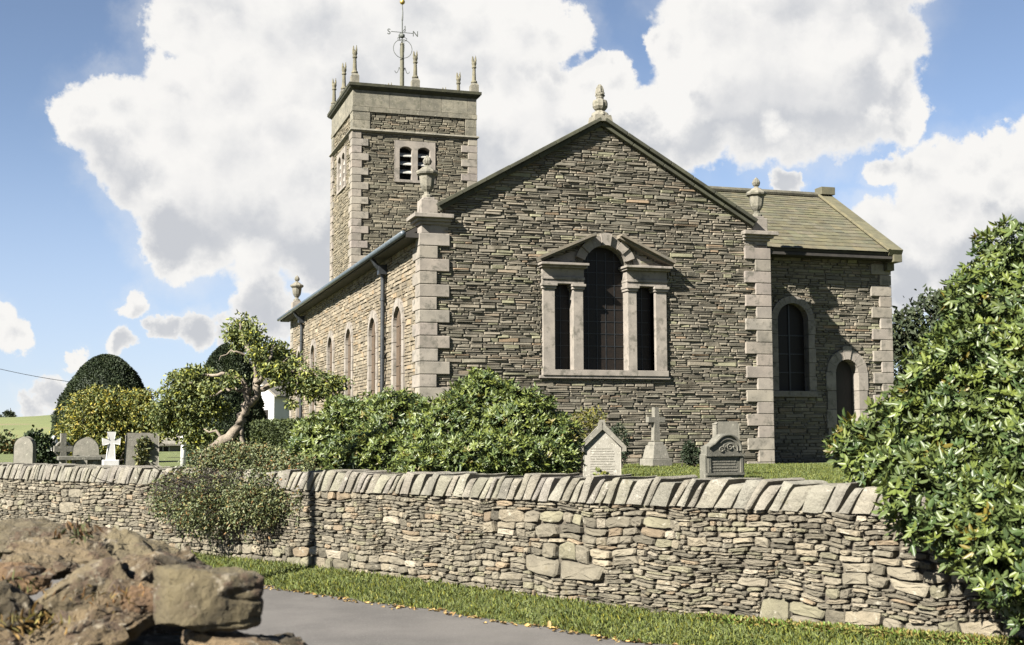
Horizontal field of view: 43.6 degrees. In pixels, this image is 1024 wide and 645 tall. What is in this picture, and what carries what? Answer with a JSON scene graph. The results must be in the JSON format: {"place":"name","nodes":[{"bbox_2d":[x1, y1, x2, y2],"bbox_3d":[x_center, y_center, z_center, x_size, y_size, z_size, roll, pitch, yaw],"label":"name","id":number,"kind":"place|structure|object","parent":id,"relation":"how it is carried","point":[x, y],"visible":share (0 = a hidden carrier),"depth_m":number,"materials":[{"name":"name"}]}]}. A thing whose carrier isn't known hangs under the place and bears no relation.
{"place":"outdoors","nodes":[
{"label":"outdoors","id":0,"kind":"place"},
{"bbox_2d":[1,369,68,381],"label":"overhead wire","id":1,"kind":"object","parent":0,"point":[35,376],"visible":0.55,"depth_m":61.01,"materials":[{"name":"paint"}]},
{"bbox_2d":[0,407,171,445],"bbox_3d":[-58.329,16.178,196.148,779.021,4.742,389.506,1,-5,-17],"label":"hill","id":2,"kind":"structure","parent":0,"point":[21,425],"depth_m":98.48,"materials":[{"name":"green plant"}]},
{"bbox_2d":[2,408,16,416],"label":"broadleaf tree","id":3,"kind":"object","parent":2,"relation":"on","point":[8,413],"visible":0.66,"depth_m":149.79,"materials":[{"name":"green plant"}]},
{"bbox_2d":[0,559,669,644],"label":"road","id":4,"kind":"structure","parent":0,"point":[310,619],"depth_m":10.60,"materials":[{"name":"grey asphalt"}]},
{"bbox_2d":[264,585,693,644],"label":"fallen leaves","id":5,"kind":"object","parent":4,"relation":"on","point":[491,620],"visible":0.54,"depth_m":11.15,"materials":[{"name":"yellow plant"}]},
{"bbox_2d":[0,451,992,472],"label":"churchyard lawn","id":6,"kind":"structure","parent":0,"point":[169,462],"depth_m":42.01,"materials":[{"name":"green plant"}]},
{"bbox_2d":[0,425,44,453],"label":"field hedge","id":7,"kind":"object","parent":6,"relation":"on","point":[7,449],"visible":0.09,"depth_m":55.90,"materials":[{"name":"green plant"}]},
{"bbox_2d":[13,436,35,463],"bbox_3d":[-9.147,2.538,24.026,0.393,0.803,0.133,-1,-5,8],"label":"headstone","id":8,"kind":"object","parent":6,"relation":"on","point":[24,449],"visible":0.75,"depth_m":23.98,"materials":[{"name":"grey stone"}]},
{"bbox_2d":[24,428,58,463],"bbox_3d":[-9.217,2.542,24.946,0.916,0.957,0.689,1,-5,-17],"label":"ivy mound","id":9,"kind":"object","parent":6,"relation":"on","point":[44,454],"visible":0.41,"depth_m":24.89,"materials":[{"name":"green plant"}]},
{"bbox_2d":[53,433,72,463],"bbox_3d":[-8.601,2.549,24.508,0.340,0.850,0.090,3,-6,-32],"label":"grave cross","id":10,"kind":"object","parent":6,"relation":"on","point":[62,449],"visible":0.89,"depth_m":24.49,"materials":[{"name":"grey stone"}]},
{"bbox_2d":[57,456,100,464],"bbox_3d":[-7.709,2.598,22.768,0.720,0.440,0.530,2,-5,-22],"label":"table tomb","id":11,"kind":"object","parent":6,"relation":"on","point":[77,459],"visible":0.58,"depth_m":22.56,"materials":[{"name":"stone"}]},
{"bbox_2d":[72,437,98,464],"bbox_3d":[-8.833,2.769,26.525,0.538,0.788,0.138,1,-5,-11],"label":"headstone","id":12,"kind":"object","parent":6,"relation":"on","point":[86,446],"visible":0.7,"depth_m":26.48,"materials":[{"name":"grey stone"}]},
{"bbox_2d":[87,455,105,464],"bbox_3d":[-7.398,2.602,22.892,0.384,0.474,0.324,2,-5,-21],"label":"headstone","id":13,"kind":"object","parent":6,"relation":"on","point":[103,457],"visible":0.26,"depth_m":22.77,"materials":[{"name":"grey stone"}]},
{"bbox_2d":[50,353,159,462],"bbox_3d":[-11.750,2.496,37.088,3.094,3.218,3.118,1,-5,-17],"label":"yew tree","id":14,"kind":"object","parent":6,"relation":"on","point":[106,370],"visible":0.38,"depth_m":36.48,"materials":[{"name":"green plant"}]},
{"bbox_2d":[46,383,165,464],"bbox_3d":[-9.150,2.433,29.003,2.691,2.153,1.768,1,-5,-17],"label":"shrub","id":15,"kind":"object","parent":6,"relation":"on","point":[107,413],"visible":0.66,"depth_m":28.74,"materials":[{"name":"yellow plant"}]},
{"bbox_2d":[102,432,120,465],"bbox_3d":[-6.472,2.194,20.644,0.340,0.860,0.280,2,-6,-23],"label":"grave cross","id":16,"kind":"object","parent":6,"relation":"on","point":[111,441],"visible":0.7,"depth_m":20.60,"materials":[{"name":"white stone"}]},
{"bbox_2d":[124,433,159,465],"bbox_3d":[-6.029,2.226,20.845,0.544,0.854,0.184,2,-5,-19],"label":"headstone","id":17,"kind":"object","parent":6,"relation":"on","point":[130,440],"visible":0.53,"depth_m":20.78,"materials":[{"name":"grey stone"}]},
{"bbox_2d":[132,435,153,464],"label":"ivy","id":18,"kind":"object","parent":17,"relation":"attached to","point":[142,456],"visible":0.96,"depth_m":20.74,"materials":[{"name":"green plant"}]},
{"bbox_2d":[159,432,186,451],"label":"outbuilding","id":19,"kind":"structure","parent":6,"relation":"on","point":[171,445],"depth_m":63.83,"materials":[{"name":"paint"}]},
{"bbox_2d":[159,446,169,451],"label":"window","id":20,"kind":"structure","parent":19,"relation":"in","point":[161,448],"depth_m":63.77,"materials":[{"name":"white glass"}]},
{"bbox_2d":[180,436,185,466],"bbox_3d":[-5.947,2.403,23.079,0.240,0.870,0.240,2,-6,-25],"label":"grave post","id":21,"kind":"object","parent":6,"relation":"on","point":[183,454],"visible":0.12,"depth_m":23.05,"materials":[{"name":"white stone"}]},
{"bbox_2d":[186,343,266,464],"bbox_3d":[-7.451,2.147,33.588,2.176,3.265,2.218,1,-5,-17],"label":"yew tree","id":22,"kind":"object","parent":6,"relation":"on","point":[234,362],"visible":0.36,"depth_m":33.08,"materials":[{"name":"green plant"}]},
{"bbox_2d":[140,310,354,467],"bbox_3d":[-3.911,1.086,18.654,3.521,2.611,1.561,-2,-5,16],"label":"orchard tree","id":23,"kind":"object","parent":6,"relation":"on","point":[195,385],"visible":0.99,"depth_m":18.71,"materials":[{"name":"green plant"}]},
{"bbox_2d":[249,360,288,418],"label":"white cottage","id":24,"kind":"structure","parent":6,"relation":"on","point":[274,405],"depth_m":70.39,"materials":[{"name":"paint"}]},
{"bbox_2d":[247,416,306,466],"bbox_3d":[-4.937,2.881,30.469,2.718,1.314,1.114,-2,-6,24],"label":"hedge","id":25,"kind":"object","parent":6,"relation":"on","point":[274,432],"visible":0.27,"depth_m":30.35,"materials":[{"name":"green plant"}]},
{"bbox_2d":[276,385,428,470],"bbox_3d":[-1.818,1.487,16.135,2.016,1.433,2.320,4,-6,-38],"label":"rhododendron","id":26,"kind":"object","parent":6,"relation":"on","point":[342,431],"visible":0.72,"depth_m":15.92,"materials":[{"name":"green plant"}]},
{"bbox_2d":[385,366,587,475],"bbox_3d":[-0.229,1.286,15.015,2.249,1.644,2.241,-1,-5,5],"label":"rhododendron","id":27,"kind":"object","parent":6,"relation":"on","point":[488,436],"visible":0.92,"depth_m":14.71,"materials":[{"name":"green plant"}]},
{"bbox_2d":[566,405,607,475],"bbox_3d":[1.132,2.000,21.339,1.042,1.290,0.741,1,-5,-17],"label":"shrub","id":28,"kind":"object","parent":6,"relation":"on","point":[591,422],"visible":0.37,"depth_m":21.40,"materials":[{"name":"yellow plant"}]},
{"bbox_2d":[277,0,902,463],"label":"church","id":29,"kind":"structure","parent":6,"relation":"on","point":[613,270],"depth_m":31.98,"materials":[{"name":"stone"}]},
{"bbox_2d":[296,346,302,417],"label":"window","id":30,"kind":"structure","parent":29,"relation":"in","point":[298,350],"depth_m":49.06,"materials":[{"name":"stone"}]},
{"bbox_2d":[309,339,316,415],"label":"window","id":31,"kind":"structure","parent":29,"relation":"in","point":[313,346],"depth_m":45.71,"materials":[{"name":"stone"}]},
{"bbox_2d":[326,331,334,374],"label":"window","id":32,"kind":"structure","parent":29,"relation":"in","point":[330,363],"depth_m":42.14,"materials":[{"name":"stone"}]},
{"bbox_2d":[344,322,354,397],"bbox_3d":[-4.788,1.642,38.592,0.397,3.340,1.420,1,-5,-17],"label":"window","id":33,"kind":"structure","parent":29,"relation":"in","point":[348,339],"depth_m":38.85,"materials":[{"name":"stone"}]},
{"bbox_2d":[367,310,379,395],"bbox_3d":[-3.683,1.326,35.075,0.397,3.340,1.420,1,-5,-17],"label":"window","id":34,"kind":"structure","parent":29,"relation":"in","point":[373,355],"depth_m":35.34,"materials":[{"name":"stone"}]},
{"bbox_2d":[391,298,405,419],"bbox_3d":[-2.721,1.052,32.014,0.397,3.340,1.420,1,-5,-17],"label":"window","id":35,"kind":"structure","parent":29,"relation":"in","point":[398,318],"depth_m":32.26,"materials":[{"name":"stone"}]},
{"bbox_2d":[535,232,676,379],"bbox_3d":[2.259,-0.400,31.101,3.524,3.539,0.680,1,-5,-17],"label":"altar window","id":36,"kind":"structure","parent":29,"relation":"in","point":[597,315],"depth_m":31.24,"materials":[{"name":"stone"}]},
{"bbox_2d":[579,420,626,475],"bbox_3d":[1.341,1.954,19.039,0.716,1.010,0.236,0,-5,0],"label":"headstone","id":37,"kind":"object","parent":6,"relation":"on","point":[605,445],"visible":0.84,"depth_m":18.97,"materials":[{"name":"grey stone"}]},
{"bbox_2d":[592,467,609,474],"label":"ivy","id":38,"kind":"object","parent":37,"relation":"attached to","point":[602,472],"visible":0.12,"depth_m":18.93,"materials":[{"name":"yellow plant"}]},
{"bbox_2d":[611,421,631,467],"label":"shrub","id":39,"kind":"object","parent":6,"relation":"on","point":[625,442],"visible":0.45,"depth_m":27.24,"materials":[{"name":"green plant"}]},
{"bbox_2d":[640,407,671,465],"bbox_3d":[3.256,2.627,28.999,0.540,1.410,0.540,2,-6,-27],"label":"grave cross","id":40,"kind":"object","parent":6,"relation":"on","point":[655,453],"visible":0.92,"depth_m":28.88,"materials":[{"name":"grey stone"}]},
{"bbox_2d":[678,440,700,466],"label":"shrub","id":41,"kind":"object","parent":6,"relation":"on","point":[689,452],"visible":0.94,"depth_m":27.90,"materials":[{"name":"green plant"}]},
{"bbox_2d":[699,433,744,478],"bbox_3d":[3.343,2.162,20.328,0.746,0.797,0.198,2,-6,-26],"label":"headstone","id":42,"kind":"object","parent":6,"relation":"on","point":[721,455],"visible":0.99,"depth_m":20.26,"materials":[{"name":"stone"}]},
{"bbox_2d":[712,422,738,438],"bbox_3d":[3.774,2.259,22.547,0.464,1.024,0.164,1,-5,-17],"label":"headstone","id":43,"kind":"object","parent":6,"relation":"on","point":[725,427],"visible":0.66,"depth_m":22.52,"materials":[{"name":"grey stone"}]},
{"bbox_2d":[890,279,990,396],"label":"broadleaf tree","id":44,"kind":"object","parent":6,"relation":"on","point":[906,329],"visible":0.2,"depth_m":47.65,"materials":[{"name":"green plant"}]},
{"bbox_2d":[0,0,1023,416],"label":"sky","id":45,"kind":"structure","parent":0,"point":[165,165],"materials":[{"name":"blue"}]},
{"bbox_2d":[192,550,1023,644],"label":"verge","id":46,"kind":"structure","parent":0,"point":[550,613],"depth_m":11.06,"materials":[{"name":"green plant"}]},
{"bbox_2d":[92,437,325,555],"bbox_3d":[-3.525,2.134,15.733,3.040,1.467,1.714,-2,-5,16],"label":"shrub","id":47,"kind":"object","parent":46,"relation":"on","point":[198,504],"visible":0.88,"depth_m":15.58,"materials":[{"name":"green plant"}]},
{"bbox_2d":[696,611,1023,644],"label":"wall foot weeds","id":48,"kind":"object","parent":46,"relation":"on","point":[938,635],"depth_m":9.15,"materials":[{"name":"green plant"}]},
{"bbox_2d":[821,213,1023,635],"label":"rhododendron","id":49,"kind":"object","parent":46,"relation":"on","point":[949,419],"visible":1,"depth_m":9.09,"materials":[{"name":"green plant"}]},
{"bbox_2d":[579,462,849,482],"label":"lawn grass","id":50,"kind":"structure","parent":0,"point":[816,471],"depth_m":24.26,"materials":[{"name":"green plant"}]},
{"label":"road bank","id":51,"kind":"structure","parent":0,"visible":0},
{"bbox_2d":[126,632,307,644],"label":"boulder","id":52,"kind":"object","parent":51,"relation":"on","point":[288,638],"visible":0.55,"depth_m":4.80,"materials":[{"name":"stone"}]},
{"bbox_2d":[0,629,28,644],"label":"boulder","id":53,"kind":"object","parent":52,"relation":"on","point":[7,637],"visible":0.63,"depth_m":4.49,"materials":[{"name":"stone"}]},
{"bbox_2d":[21,608,129,644],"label":"boulder","id":54,"kind":"object","parent":52,"relation":"on","point":[104,630],"visible":0.91,"depth_m":4.41,"materials":[{"name":"stone"}]},
{"bbox_2d":[0,600,106,640],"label":"dry plant","id":55,"kind":"object","parent":54,"relation":"on","point":[22,625],"visible":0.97,"depth_m":4.38,"materials":[{"name":"brown plant"}]},
{"bbox_2d":[81,578,154,640],"bbox_3d":[-1.420,1.047,4.611,0.399,0.162,0.355,-18,14,-24],"label":"boulder","id":56,"kind":"object","parent":54,"relation":"on","point":[134,624],"visible":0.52,"depth_m":4.54,"materials":[{"name":"stone"}]},
{"bbox_2d":[44,582,145,613],"bbox_3d":[-1.380,0.967,4.488,0.502,0.117,0.267,1,-5,-17],"label":"dry plant","id":57,"kind":"object","parent":56,"relation":"on","point":[117,597],"visible":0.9,"depth_m":4.47,"materials":[{"name":"brown plant"}]},
{"bbox_2d":[120,585,153,613],"bbox_3d":[-1.331,1.001,4.648,0.214,0.094,0.209,-9,7,-43],"label":"boulder","id":58,"kind":"object","parent":56,"relation":"on","point":[144,603],"visible":0.58,"depth_m":4.57,"materials":[{"name":"stone"}]},
{"bbox_2d":[153,554,210,568],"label":"boulder","id":59,"kind":"object","parent":56,"relation":"on","point":[161,560],"visible":0.48,"depth_m":4.68,"materials":[{"name":"stone"}]},
{"bbox_2d":[140,624,242,636],"bbox_3d":[-1.650,1.271,5.197,1.153,0.348,0.574,1,-5,-13],"label":"boulder","id":60,"kind":"object","parent":52,"relation":"on","point":[159,630],"visible":0.03,"depth_m":5.09,"materials":[{"name":"stone"}]},
{"bbox_2d":[0,579,43,633],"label":"boulder","id":61,"kind":"object","parent":60,"relation":"on","point":[13,599],"visible":0.68,"depth_m":4.67,"materials":[{"name":"stone"}]},
{"bbox_2d":[26,555,128,634],"bbox_3d":[-1.707,1.046,4.899,0.478,0.158,0.300,-36,27,-27],"label":"boulder","id":62,"kind":"object","parent":61,"relation":"on","point":[102,574],"visible":0.59,"depth_m":4.85,"materials":[{"name":"stone"}]},
{"bbox_2d":[0,568,52,594],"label":"dry plant","id":63,"kind":"object","parent":62,"relation":"on","point":[43,590],"visible":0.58,"depth_m":4.91,"materials":[{"name":"brown plant"}]},
{"bbox_2d":[0,552,84,579],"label":"boulder","id":64,"kind":"object","parent":60,"relation":"on","point":[62,567],"visible":0.53,"depth_m":5.31,"materials":[{"name":"stone"}]},
{"bbox_2d":[8,533,110,564],"bbox_3d":[-1.919,1.033,5.700,0.624,0.169,0.520,9,-3,-27],"label":"boulder","id":65,"kind":"object","parent":64,"relation":"on","point":[88,551],"visible":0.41,"depth_m":5.54,"materials":[{"name":"stone"}]},
{"bbox_2d":[0,517,110,558],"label":"boulder","id":66,"kind":"object","parent":65,"relation":"on","point":[15,530],"visible":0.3,"depth_m":5.94,"materials":[{"name":"stone"}]},
{"bbox_2d":[29,515,104,545],"bbox_3d":[-1.837,0.854,5.291,0.303,0.138,0.155,1,-5,-17],"label":"dry plant","id":67,"kind":"object","parent":65,"relation":"on","point":[77,531],"visible":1,"depth_m":5.30,"materials":[{"name":"brown plant"}]},
{"bbox_2d":[51,546,195,587],"bbox_3d":[-1.564,1.036,5.101,0.630,0.193,0.419,-13,13,-26],"label":"boulder","id":68,"kind":"object","parent":60,"relation":"on","point":[138,567],"visible":0.2,"depth_m":5.04,"materials":[{"name":"stone"}]},
{"bbox_2d":[0,562,56,595],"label":"boulder","id":69,"kind":"object","parent":68,"relation":"on","point":[26,571],"visible":0.77,"depth_m":4.99,"materials":[{"name":"stone"}]},
{"bbox_2d":[101,527,212,567],"bbox_3d":[-1.526,1.001,5.470,0.494,0.160,0.348,15,-3,-11],"label":"boulder","id":70,"kind":"object","parent":68,"relation":"on","point":[121,544],"visible":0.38,"depth_m":5.43,"materials":[{"name":"stone"}]},
{"bbox_2d":[181,630,281,644],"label":"boulder","id":71,"kind":"object","parent":52,"relation":"on","point":[190,637],"visible":0.94,"depth_m":4.17,"materials":[{"name":"stone"}]},
{"bbox_2d":[153,564,263,631],"bbox_3d":[-1.014,0.915,4.259,0.333,0.204,0.282,6,-5,-30],"label":"boulder","id":72,"kind":"object","parent":71,"relation":"on","point":[227,599],"visible":1,"depth_m":4.17,"materials":[{"name":"stone"}]},
{"bbox_3d":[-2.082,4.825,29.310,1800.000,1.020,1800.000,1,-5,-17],"label":"ground","id":73,"kind":"structure","parent":0,"visible":0},
{"bbox_2d":[0,462,1023,639],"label":"boundary wall","id":74,"kind":"structure","parent":73,"relation":"on","point":[801,549],"depth_m":11.30,"materials":[{"name":"stone"}]}
]}

